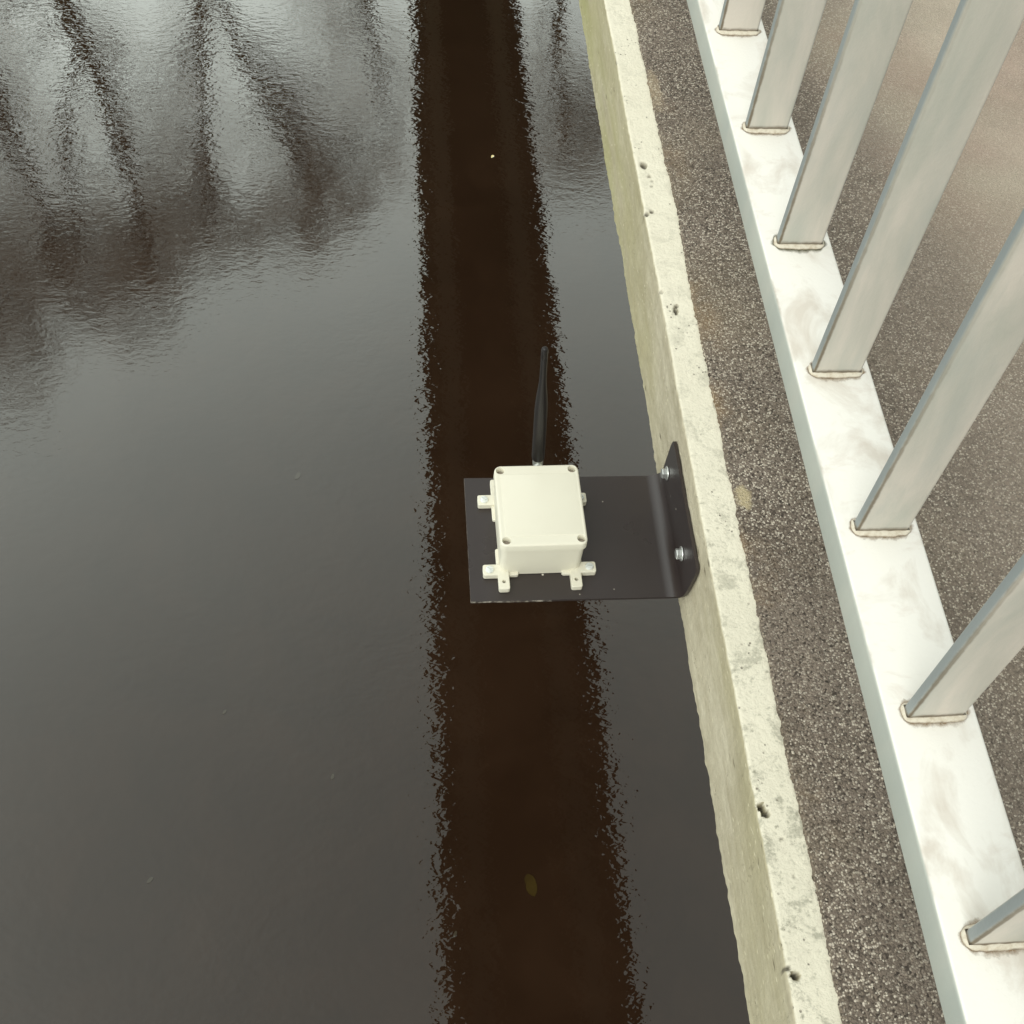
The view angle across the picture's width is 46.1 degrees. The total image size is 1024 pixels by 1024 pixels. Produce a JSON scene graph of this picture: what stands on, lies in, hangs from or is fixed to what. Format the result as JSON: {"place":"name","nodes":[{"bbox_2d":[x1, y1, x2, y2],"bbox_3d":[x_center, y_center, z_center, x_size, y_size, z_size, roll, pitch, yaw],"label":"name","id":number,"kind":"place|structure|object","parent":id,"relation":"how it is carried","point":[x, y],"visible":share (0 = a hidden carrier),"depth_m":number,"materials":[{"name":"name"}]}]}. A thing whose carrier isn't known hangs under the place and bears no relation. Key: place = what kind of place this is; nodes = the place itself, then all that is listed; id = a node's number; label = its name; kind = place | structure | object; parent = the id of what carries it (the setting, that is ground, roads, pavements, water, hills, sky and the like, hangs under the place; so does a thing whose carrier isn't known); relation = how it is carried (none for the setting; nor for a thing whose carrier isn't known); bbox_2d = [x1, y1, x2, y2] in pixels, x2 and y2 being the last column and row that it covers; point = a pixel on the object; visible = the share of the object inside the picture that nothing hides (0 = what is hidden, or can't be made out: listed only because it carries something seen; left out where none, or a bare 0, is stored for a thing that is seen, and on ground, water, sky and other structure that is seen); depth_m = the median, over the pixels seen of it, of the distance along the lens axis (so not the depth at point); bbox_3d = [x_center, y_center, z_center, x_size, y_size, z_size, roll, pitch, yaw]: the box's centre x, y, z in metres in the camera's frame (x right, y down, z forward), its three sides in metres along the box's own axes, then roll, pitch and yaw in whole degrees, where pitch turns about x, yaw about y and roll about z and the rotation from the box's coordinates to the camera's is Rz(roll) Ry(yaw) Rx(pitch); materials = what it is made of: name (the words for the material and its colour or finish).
{"place":"outdoors","nodes":[
{"label":"outdoors","id":0,"kind":"place"},
{"bbox_2d":[0,0,749,1023],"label":"water","id":1,"kind":"structure","parent":0,"point":[256,256],"depth_m":6.30,"materials":[{"name":"brown liquid"}]},
{"bbox_2d":[524,874,536,895],"bbox_3d":[0.085,1.679,5.406,0.053,0.001,0.106,-13,58,-13],"label":"sunken leaf","id":2,"kind":"object","parent":1,"relation":"on","point":[531,885],"visible":1,"depth_m":5.41,"materials":[{"name":"brown plant"}]},
{"bbox_2d":[579,0,1023,1023],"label":"footbridge","id":3,"kind":"object","parent":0,"point":[825,916],"visible":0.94,"depth_m":1.20,"materials":[{"name":"concrete"}]},
{"bbox_2d":[464,441,698,602],"bbox_3d":[0.066,0.011,1.241,0.221,0.080,0.171,-1,56,-5],"label":"bracket","id":4,"kind":"object","parent":3,"relation":"attached to","point":[640,540],"visible":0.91,"depth_m":1.26,"materials":[{"name":"metal"}]},
{"bbox_2d":[477,346,595,592],"bbox_3d":[0.032,-0.042,1.186,0.117,0.217,0.149,-2,56,-6],"label":"sensor box","id":5,"kind":"object","parent":4,"relation":"attached to","point":[538,517],"visible":1,"depth_m":1.23,"materials":[{"name":"beige plastic"}]},
{"bbox_2d":[687,0,1023,1023],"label":"railing","id":6,"kind":"object","parent":3,"relation":"on","point":[925,680],"visible":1,"depth_m":0.89,"materials":[{"name":"metal"}]}
]}

